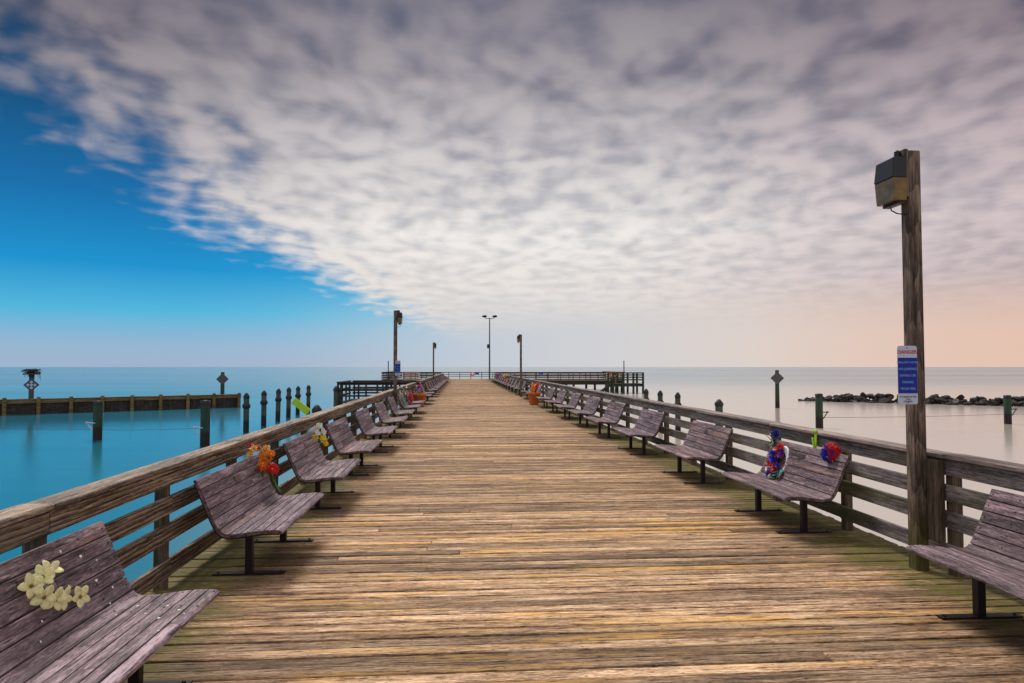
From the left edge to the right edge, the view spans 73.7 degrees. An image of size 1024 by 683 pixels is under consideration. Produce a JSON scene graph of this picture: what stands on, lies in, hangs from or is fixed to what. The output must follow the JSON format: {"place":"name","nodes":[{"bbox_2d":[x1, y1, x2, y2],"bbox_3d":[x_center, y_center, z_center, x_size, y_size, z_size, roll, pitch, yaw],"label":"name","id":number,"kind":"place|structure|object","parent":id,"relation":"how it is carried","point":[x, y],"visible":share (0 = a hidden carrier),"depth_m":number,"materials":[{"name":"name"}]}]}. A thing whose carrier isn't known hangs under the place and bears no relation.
{"place":"outdoors","nodes":[
{"label":"outdoors","id":0,"kind":"place"},
{"bbox_2d":[339,399,398,402],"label":"side platform deck","id":1,"kind":"structure","parent":0,"point":[349,400],"depth_m":38.69,"materials":[{"name":"brown wood"}]},
{"bbox_2d":[336,380,351,403],"bbox_3d":[-9.543,3.000,38.822,0.202,1.502,3.994,0,-2,-4],"label":"railing","id":2,"kind":"object","parent":1,"relation":"on","point":[346,387],"visible":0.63,"depth_m":39.40,"materials":[{"name":"brown wood"}]},
{"bbox_2d":[340,382,410,409],"bbox_3d":[-7.368,2.928,36.852,3.794,1.499,0.201,0,-2,-4],"label":"railing","id":3,"kind":"object","parent":1,"relation":"on","point":[368,383],"visible":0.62,"depth_m":36.81,"materials":[{"name":"brown wood"}]},
{"bbox_2d":[352,380,415,398],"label":"railing","id":4,"kind":"object","parent":1,"relation":"on","point":[366,392],"visible":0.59,"depth_m":41.03,"materials":[{"name":"brown wood"}]},
{"bbox_2d":[408,390,412,401],"bbox_3d":[-4.162,2.251,28.006,0.200,0.483,0.280,0,-2,-4],"label":"cloth bag","id":5,"kind":"object","parent":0,"point":[410,397],"visible":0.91,"depth_m":27.87,"materials":[{"name":"red fabric"}]},
{"bbox_2d":[0,367,1023,597],"bbox_3d":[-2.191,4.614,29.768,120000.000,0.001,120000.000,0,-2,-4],"label":"water","id":6,"kind":"structure","parent":0,"point":[41,457],"depth_m":50.34,"materials":[{"name":"blue liquid"}]},
{"bbox_2d":[22,368,40,398],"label":"daymark","id":7,"kind":"object","parent":6,"relation":"in","point":[31,385],"visible":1,"depth_m":51.44,"materials":[{"name":"grey wood"}]},
{"bbox_2d":[85,401,102,439],"bbox_3d":[-20.028,4.386,32.776,0.660,3.080,0.425,0,-2,-4],"label":"piling","id":8,"kind":"object","parent":6,"relation":"in","point":[97,422],"visible":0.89,"depth_m":32.66,"materials":[{"name":"brown wood"}]},
{"bbox_2d":[55,429,90,429],"bbox_3d":[-34.101,4.545,36.613,29.019,0.369,0.022,-1,-2,15],"label":"mooring cable","id":9,"kind":"object","parent":8,"relation":"attached to","point":[72,429],"visible":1,"depth_m":33.10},
{"bbox_2d":[0,392,240,414],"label":"bulkhead","id":10,"kind":"object","parent":6,"relation":"in","point":[40,405],"visible":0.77,"depth_m":54.01,"materials":[{"name":"brown wood"}]},
{"bbox_2d":[193,400,210,446],"bbox_3d":[-13.725,4.216,30.235,0.660,3.230,0.425,0,-2,-4],"label":"piling","id":11,"kind":"object","parent":6,"relation":"in","point":[204,434],"visible":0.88,"depth_m":30.11,"materials":[{"name":"brown wood"}]},
{"bbox_2d":[101,428,193,429],"bbox_3d":[-16.754,4.028,31.482,6.396,0.319,0.022,-1,-2,23],"label":"mooring cable","id":12,"kind":"object","parent":11,"relation":"attached to","point":[161,429],"visible":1,"depth_m":31.15,"materials":[{"name":"grey metal"}]},
{"bbox_2d":[216,372,227,393],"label":"daymark","id":13,"kind":"object","parent":6,"relation":"in","point":[222,378],"visible":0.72,"depth_m":62.16,"materials":[{"name":"grey metal"}]},
{"bbox_2d":[242,393,250,431],"bbox_3d":[-14.336,4.417,36.809,0.420,3.320,0.410,1,-2,-14],"label":"piling","id":14,"kind":"object","parent":6,"relation":"in","point":[246,405],"visible":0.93,"depth_m":36.70,"materials":[{"name":"grey wood"}]},
{"bbox_2d":[260,390,267,425],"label":"piling","id":15,"kind":"object","parent":6,"relation":"in","point":[263,402],"visible":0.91,"depth_m":40.47,"materials":[{"name":"grey wood"}]},
{"bbox_2d":[275,388,281,420],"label":"piling","id":16,"kind":"object","parent":6,"relation":"in","point":[278,399],"visible":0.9,"depth_m":44.16,"materials":[{"name":"grey wood"}]},
{"bbox_2d":[286,387,291,417],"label":"piling","id":17,"kind":"object","parent":6,"relation":"in","point":[288,403],"visible":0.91,"depth_m":47.07,"materials":[{"name":"grey wood"}]},
{"bbox_2d":[295,386,300,414],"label":"piling","id":18,"kind":"object","parent":6,"relation":"in","point":[297,395],"visible":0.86,"depth_m":49.93,"materials":[{"name":"black wood"}]},
{"bbox_2d":[306,385,310,411],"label":"piling","id":19,"kind":"object","parent":6,"relation":"in","point":[308,392],"visible":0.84,"depth_m":52.93,"materials":[{"name":"black wood"}]},
{"bbox_2d":[312,405,321,442],"bbox_3d":[-7.557,4.063,26.386,0.391,3.250,0.381,0,-2,-4],"label":"piling","id":20,"kind":"object","parent":6,"relation":"in","point":[316,408],"visible":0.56,"depth_m":26.30,"materials":[{"name":"grey wood"}]},
{"bbox_2d":[333,386,339,431],"bbox_3d":[-9.479,4.005,36.883,0.391,3.250,0.381,0,-2,-4],"label":"piling","id":21,"kind":"object","parent":6,"relation":"in","point":[336,389],"visible":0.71,"depth_m":36.77,"materials":[{"name":"grey wood"}]},
{"bbox_2d":[600,372,643,393],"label":"pier","id":22,"kind":"structure","parent":6,"relation":"in","point":[617,384],"depth_m":90.17,"materials":[{"name":"brown wood"}]},
{"bbox_2d":[643,389,649,409],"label":"piling","id":23,"kind":"object","parent":6,"relation":"in","point":[646,392],"visible":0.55,"depth_m":43.52,"materials":[{"name":"black wood"}]},
{"bbox_2d":[657,390,663,425],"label":"piling","id":24,"kind":"object","parent":6,"relation":"in","point":[660,395],"visible":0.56,"depth_m":40.43,"materials":[{"name":"grey wood"}]},
{"bbox_2d":[674,392,681,430],"bbox_3d":[9.123,4.444,37.527,0.410,3.320,0.420,2,-3,-37],"label":"piling","id":25,"kind":"object","parent":6,"relation":"in","point":[677,400],"visible":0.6,"depth_m":37.44,"materials":[{"name":"grey wood"}]},
{"bbox_2d":[714,399,722,426],"bbox_3d":[9.363,4.229,30.830,0.391,3.250,0.381,0,-2,-4],"label":"piling","id":26,"kind":"object","parent":6,"relation":"in","point":[718,403],"visible":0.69,"depth_m":30.73,"materials":[{"name":"grey wood"}]},
{"bbox_2d":[771,370,783,407],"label":"daymark","id":27,"kind":"object","parent":6,"relation":"in","point":[777,378],"visible":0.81,"depth_m":58.24,"materials":[{"name":"grey metal"}]},
{"bbox_2d":[815,393,828,427],"bbox_3d":[17.790,4.578,39.254,0.660,3.180,0.425,0,-2,-4],"label":"piling","id":28,"kind":"object","parent":6,"relation":"in","point":[819,417],"visible":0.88,"depth_m":39.11,"materials":[{"name":"green wood"}]},
{"bbox_2d":[825,414,999,417],"bbox_3d":[24.086,4.445,40.631,12.728,0.069,0.022,0,-2,-12],"label":"mooring cable","id":29,"kind":"object","parent":28,"relation":"attached to","point":[926,416],"visible":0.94,"depth_m":39.71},
{"bbox_2d":[838,398,847,401],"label":"boulder","id":30,"kind":"object","parent":6,"relation":"in","point":[843,400],"visible":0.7,"depth_m":67.83,"materials":[{"name":"grey stone"}]},
{"bbox_2d":[845,394,853,400],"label":"boulder","id":31,"kind":"object","parent":6,"relation":"on","point":[850,396],"visible":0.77,"depth_m":68.40,"materials":[{"name":"grey stone"}]},
{"bbox_2d":[877,398,890,402],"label":"boulder","id":32,"kind":"object","parent":6,"relation":"in","point":[884,400],"visible":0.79,"depth_m":66.17,"materials":[{"name":"grey stone"}]},
{"bbox_2d":[952,398,959,404],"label":"boulder","id":33,"kind":"object","parent":6,"relation":"on","point":[955,401],"visible":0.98,"depth_m":63.13,"materials":[{"name":"grey stone"}]},
{"bbox_2d":[956,395,964,400],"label":"boulder","id":34,"kind":"object","parent":6,"relation":"on","point":[960,397],"visible":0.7,"depth_m":63.74,"materials":[{"name":"grey stone"}]},
{"bbox_2d":[979,399,987,404],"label":"boulder","id":35,"kind":"object","parent":6,"relation":"on","point":[983,401],"visible":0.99,"depth_m":62.03,"materials":[{"name":"grey stone"}]},
{"bbox_2d":[987,401,996,405],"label":"boulder","id":36,"kind":"object","parent":6,"relation":"on","point":[992,403],"visible":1,"depth_m":61.47,"materials":[{"name":"grey stone"}]},
{"bbox_2d":[1003,395,1016,423],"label":"piling","id":37,"kind":"object","parent":6,"relation":"in","point":[1008,414],"visible":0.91,"depth_m":41.85,"materials":[{"name":"green wood"}]},
{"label":"boulder","id":38,"kind":"object","parent":6,"relation":"in","visible":0},
{"bbox_2d":[884,394,893,398],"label":"boulder","id":39,"kind":"object","parent":38,"relation":"on","point":[887,395],"visible":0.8,"depth_m":67.19,"materials":[{"name":"grey stone"}]},
{"bbox_2d":[0,0,1023,366],"label":"sky","id":40,"kind":"structure","parent":0,"point":[184,183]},
{"bbox_2d":[124,379,1023,682],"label":"pier deck","id":41,"kind":"structure","parent":0,"point":[478,531],"depth_m":5.99,"materials":[{"name":"brown wood"}]},
{"bbox_2d":[0,521,219,682],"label":"park bench","id":42,"kind":"object","parent":41,"relation":"on","point":[125,634],"visible":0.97,"depth_m":3.67,"materials":[{"name":"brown wood"}]},
{"bbox_2d":[17,560,89,610],"bbox_3d":[-2.435,1.311,3.613,0.149,0.286,0.409,0,-2,4],"label":"orchid spray","id":43,"kind":"object","parent":42,"relation":"attached to","point":[47,598],"visible":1,"depth_m":3.58,"materials":[{"name":"beige plant"}]},
{"bbox_2d":[0,382,416,624],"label":"railing","id":44,"kind":"object","parent":41,"relation":"on","point":[29,526],"visible":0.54,"depth_m":5.69,"materials":[{"name":"brown wood"}]},
{"bbox_2d":[292,398,310,414],"bbox_3d":[-3.486,1.072,11.278,0.307,0.280,0.050,0,-2,-11],"label":"lime board","id":45,"kind":"object","parent":44,"relation":"on","point":[300,406],"visible":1,"depth_m":11.26,"materials":[{"name":"plastic"}]},
{"bbox_2d":[193,454,323,574],"bbox_3d":[-2.468,1.700,6.880,0.776,0.909,1.800,0,-2,-4],"label":"park bench","id":46,"kind":"object","parent":41,"relation":"on","point":[249,505],"visible":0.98,"depth_m":6.55,"materials":[{"name":"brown wood"}]},
{"bbox_2d":[246,443,280,492],"bbox_3d":[-2.763,1.410,7.608,0.304,0.573,0.367,-2,-3,45],"label":"bouquet","id":47,"kind":"object","parent":46,"relation":"attached to","point":[266,454],"visible":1,"depth_m":7.57,"materials":[{"name":"orange plant"}]},
{"bbox_2d":[282,431,360,508],"bbox_3d":[-2.671,1.808,9.762,0.776,0.909,1.800,0,-2,-5],"label":"park bench","id":48,"kind":"object","parent":41,"relation":"on","point":[305,455],"visible":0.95,"depth_m":9.48,"materials":[{"name":"grey wood"}]},
{"bbox_2d":[311,423,327,445],"bbox_3d":[-2.957,1.429,10.482,0.213,0.365,0.233,-1,-2,31],"label":"flower bunch","id":49,"kind":"object","parent":48,"relation":"attached to","point":[318,430],"visible":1,"depth_m":10.47,"materials":[{"name":"white plant"}]},
{"bbox_2d":[325,417,382,475],"bbox_3d":[-2.878,1.914,12.589,0.776,0.909,1.800,0,-2,-4],"label":"park bench","id":50,"kind":"object","parent":41,"relation":"on","point":[344,441],"visible":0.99,"depth_m":12.36,"materials":[{"name":"grey wood"}]},
{"bbox_2d":[354,408,397,452],"bbox_3d":[-3.118,2.032,15.748,0.776,0.909,1.800,0,-2,-4],"label":"park bench","id":51,"kind":"object","parent":41,"relation":"on","point":[366,424],"visible":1,"depth_m":15.48,"materials":[{"name":"grey wood"}]},
{"bbox_2d":[374,401,407,437],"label":"park bench","id":52,"kind":"object","parent":41,"relation":"on","point":[382,413],"visible":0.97,"depth_m":18.63,"materials":[{"name":"grey wood"}]},
{"bbox_2d":[383,372,401,379],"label":"railing","id":53,"kind":"object","parent":41,"relation":"on","point":[384,377],"visible":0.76,"depth_m":92.92,"materials":[{"name":"brown wood"}]},
{"bbox_2d":[393,310,402,416],"bbox_3d":[-4.177,0.942,24.994,0.307,4.184,0.299,0,-2,-4],"label":"lamp post","id":54,"kind":"object","parent":41,"relation":"on","point":[398,317],"visible":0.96,"depth_m":24.90,"materials":[{"name":"brown wood"}]},
{"bbox_2d":[395,361,399,375],"bbox_3d":[-4.159,0.969,24.873,0.206,0.550,0.009,0,-2,-4],"label":"danger sign","id":55,"kind":"object","parent":54,"relation":"attached to","point":[397,368],"visible":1,"depth_m":24.87,"materials":[{"name":"blue metal"}]},
{"bbox_2d":[387,396,414,426],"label":"park bench","id":56,"kind":"object","parent":41,"relation":"on","point":[395,410],"visible":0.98,"depth_m":21.75,"materials":[{"name":"grey wood"}]},
{"bbox_2d":[397,393,420,419],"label":"park bench","id":57,"kind":"object","parent":41,"relation":"on","point":[406,405],"visible":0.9,"depth_m":24.76,"materials":[{"name":"grey wood"}]},
{"bbox_2d":[399,384,406,395],"bbox_3d":[-3.949,1.748,24.881,0.343,0.460,0.459,0,-2,-4],"label":"flower bunch","id":58,"kind":"object","parent":57,"relation":"attached to","point":[403,392],"visible":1,"depth_m":24.89,"materials":[{"name":"white fabric"}]},
{"bbox_2d":[403,372,418,382],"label":"lumber railing","id":59,"kind":"object","parent":41,"relation":"on","point":[410,375],"visible":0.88,"depth_m":93.11,"materials":[{"name":"wood"}]},
{"bbox_2d":[405,390,424,413],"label":"park bench","id":60,"kind":"object","parent":41,"relation":"on","point":[414,402],"visible":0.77,"depth_m":27.80,"materials":[{"name":"grey wood"}]},
{"bbox_2d":[412,392,426,406],"bbox_3d":[-4.477,2.751,32.982,0.690,0.759,0.690,0,-2,-4],"label":"planter","id":61,"kind":"object","parent":41,"relation":"on","point":[418,396],"visible":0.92,"depth_m":32.76,"materials":[{"name":"ceramic"}]},
{"bbox_2d":[415,386,431,404],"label":"park bench","id":62,"kind":"object","parent":41,"relation":"on","point":[418,390],"visible":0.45,"depth_m":34.45,"materials":[{"name":"grey wood"}]},
{"bbox_2d":[421,385,434,400],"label":"park bench","id":63,"kind":"object","parent":41,"relation":"on","point":[423,390],"visible":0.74,"depth_m":38.14,"materials":[{"name":"grey wood"}]},
{"bbox_2d":[419,372,440,379],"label":"railing","id":64,"kind":"object","parent":41,"relation":"on","point":[421,375],"visible":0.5,"depth_m":93.30,"materials":[{"name":"brown wood"}]},
{"bbox_2d":[425,382,437,396],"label":"park bench","id":65,"kind":"object","parent":41,"relation":"on","point":[428,389],"visible":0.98,"depth_m":43.13,"materials":[{"name":"grey wood"}]},
{"bbox_2d":[419,373,443,392],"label":"railing","id":66,"kind":"object","parent":41,"relation":"on","point":[423,381],"visible":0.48,"depth_m":49.97,"materials":[{"name":"brown wood"}]},
{"bbox_2d":[427,381,439,394],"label":"park bench","id":67,"kind":"object","parent":41,"relation":"on","point":[429,384],"visible":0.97,"depth_m":46.49,"materials":[{"name":"grey wood"}]},
{"bbox_2d":[433,342,436,385],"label":"lamp post","id":68,"kind":"object","parent":41,"relation":"on","point":[434,345],"visible":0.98,"depth_m":57.60,"materials":[{"name":"brown wood"}]},
{"bbox_2d":[482,315,496,378],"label":"floodlight mast","id":69,"kind":"object","parent":41,"relation":"on","point":[494,316],"visible":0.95,"depth_m":105.49,"materials":[{"name":"grey metal"}]},
{"bbox_2d":[398,372,601,378],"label":"railing","id":70,"kind":"object","parent":41,"relation":"on","point":[470,376],"visible":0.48,"depth_m":108.59,"materials":[{"name":"brown wood"}]},
{"bbox_2d":[504,379,514,389],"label":"park bench","id":71,"kind":"object","parent":41,"relation":"on","point":[509,384],"visible":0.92,"depth_m":56.65,"materials":[{"name":"grey wood"}]},
{"bbox_2d":[507,380,517,391],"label":"park bench","id":72,"kind":"object","parent":41,"relation":"on","point":[515,383],"visible":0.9,"depth_m":52.90,"materials":[{"name":"grey wood"}]},
{"bbox_2d":[510,381,519,392],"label":"park bench","id":73,"kind":"object","parent":41,"relation":"on","point":[518,385],"visible":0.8,"depth_m":50.24,"materials":[{"name":"grey wood"}]},
{"bbox_2d":[416,381,621,384],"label":"pier joists","id":74,"kind":"object","parent":41,"relation":"attached to","point":[581,382],"visible":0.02,"depth_m":94.84,"materials":[{"name":"brown wood"}]},
{"bbox_2d":[517,334,521,396],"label":"lamp post","id":75,"kind":"object","parent":41,"relation":"on","point":[519,337],"visible":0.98,"depth_m":43.38,"materials":[{"name":"brown wood"}]},
{"bbox_2d":[514,381,526,394],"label":"park bench","id":76,"kind":"object","parent":41,"relation":"on","point":[524,384],"visible":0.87,"depth_m":46.35,"materials":[{"name":"grey wood"}]},
{"bbox_2d":[527,381,540,404],"bbox_3d":[1.111,2.588,34.451,0.690,1.196,0.690,0,-2,-4],"label":"planter","id":77,"kind":"object","parent":41,"relation":"on","point":[533,394],"visible":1,"depth_m":34.25,"materials":[{"name":"ceramic"}]},
{"bbox_2d":[536,387,555,407],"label":"park bench","id":78,"kind":"object","parent":41,"relation":"on","point":[550,395],"visible":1,"depth_m":32.09,"materials":[{"name":"grey wood"}]},
{"bbox_2d":[495,372,606,383],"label":"railing","id":79,"kind":"object","parent":41,"relation":"on","point":[560,375],"visible":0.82,"depth_m":94.64,"materials":[{"name":"brown wood"}]},
{"bbox_2d":[543,390,567,412],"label":"park bench","id":80,"kind":"object","parent":41,"relation":"on","point":[561,396],"visible":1,"depth_m":28.57,"materials":[{"name":"grey wood"}]},
{"bbox_2d":[554,393,580,418],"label":"park bench","id":81,"kind":"object","parent":41,"relation":"on","point":[574,401],"visible":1,"depth_m":25.31,"materials":[{"name":"grey wood"}]},
{"bbox_2d":[567,396,600,426],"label":"park bench","id":82,"kind":"object","parent":41,"relation":"on","point":[591,405],"visible":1,"depth_m":21.99,"materials":[{"name":"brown wood"}]},
{"bbox_2d":[585,401,625,437],"bbox_3d":[2.553,2.148,18.860,0.776,0.909,1.800,0,-2,-5],"label":"park bench","id":83,"kind":"object","parent":41,"relation":"on","point":[614,411],"visible":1,"depth_m":18.64,"materials":[{"name":"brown wood"}]},
{"bbox_2d":[612,408,665,454],"bbox_3d":[2.833,2.019,15.411,0.776,0.909,1.800,0,-2,-4],"label":"park bench","id":84,"kind":"object","parent":41,"relation":"on","point":[648,423],"visible":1,"depth_m":15.17,"materials":[{"name":"grey wood"}]},
{"bbox_2d":[654,420,732,483],"bbox_3d":[3.089,1.883,11.770,0.776,0.909,1.800,0,-2,-4],"label":"park bench","id":85,"kind":"object","parent":41,"relation":"on","point":[703,442],"visible":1,"depth_m":11.56,"materials":[{"name":"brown wood"}]},
{"bbox_2d":[494,373,1023,575],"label":"railing","id":86,"kind":"object","parent":41,"relation":"on","point":[955,468],"visible":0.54,"depth_m":7.43,"materials":[{"name":"brown wood"}]},
{"bbox_2d":[811,429,817,447],"bbox_3d":[3.780,1.229,8.527,0.030,0.264,0.118,0,-2,-4],"label":"lime ribbon","id":87,"kind":"object","parent":86,"relation":"attached to","point":[814,441],"visible":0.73,"depth_m":8.50,"materials":[{"name":"fabric"}]},
{"bbox_2d":[722,439,850,532],"bbox_3d":[3.321,1.759,8.456,0.776,0.909,1.800,0,-2,-5],"label":"park bench","id":88,"kind":"object","parent":41,"relation":"on","point":[809,474],"visible":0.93,"depth_m":8.17,"materials":[{"name":"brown wood"}]},
{"bbox_2d":[766,429,779,448],"bbox_3d":[3.564,1.362,9.369,0.153,0.324,0.267,0,-2,-4],"label":"bouquet","id":89,"kind":"object","parent":88,"relation":"on","point":[773,434],"visible":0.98,"depth_m":9.33,"materials":[{"name":"plant"}]},
{"bbox_2d":[765,443,789,479],"bbox_3d":[3.489,1.578,8.946,0.312,0.493,0.384,0,-2,-4],"label":"memorial wreath","id":90,"kind":"object","parent":88,"relation":"on","point":[775,454],"visible":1,"depth_m":8.95,"materials":[{"name":"red fabric"}]},
{"bbox_2d":[820,442,842,462],"bbox_3d":[3.687,1.349,7.978,0.252,0.354,0.389,0,-2,-4],"label":"bouquet","id":91,"kind":"object","parent":88,"relation":"attached to","point":[831,451],"visible":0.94,"depth_m":7.84,"materials":[{"name":"red plant"}]},
{"bbox_2d":[874,149,928,570],"bbox_3d":[3.740,0.253,6.546,0.307,4.184,0.299,0,-2,-4],"label":"lamp post","id":92,"kind":"object","parent":41,"relation":"on","point":[897,181],"visible":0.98,"depth_m":6.47,"materials":[{"name":"brown wood"}]},
{"bbox_2d":[897,346,917,403],"bbox_3d":[3.726,0.315,6.428,0.206,0.550,0.009,0,-2,-1],"label":"danger sign","id":93,"kind":"object","parent":92,"relation":"attached to","point":[907,361],"visible":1,"depth_m":6.43,"materials":[{"name":"blue metal"}]},
{"bbox_2d":[905,489,1023,619],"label":"park bench","id":94,"kind":"object","parent":41,"relation":"on","point":[992,554],"visible":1,"depth_m":5.19,"materials":[{"name":"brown wood"}]},
{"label":"boulder","id":95,"kind":"object","parent":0,"visible":0},
{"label":"boulder","id":96,"kind":"object","parent":95,"relation":"on","visible":0},
{"bbox_2d":[1011,396,1021,400],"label":"boulder","id":97,"kind":"object","parent":96,"relation":"on","point":[1016,398],"visible":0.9,"depth_m":61.40,"materials":[{"name":"grey stone"}]},
{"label":"boulder","id":98,"kind":"object","parent":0,"visible":0},
{"bbox_2d":[940,397,948,402],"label":"boulder","id":99,"kind":"object","parent":98,"relation":"on","point":[943,400],"visible":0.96,"depth_m":63.84,"materials":[{"name":"grey stone"}]}
]}

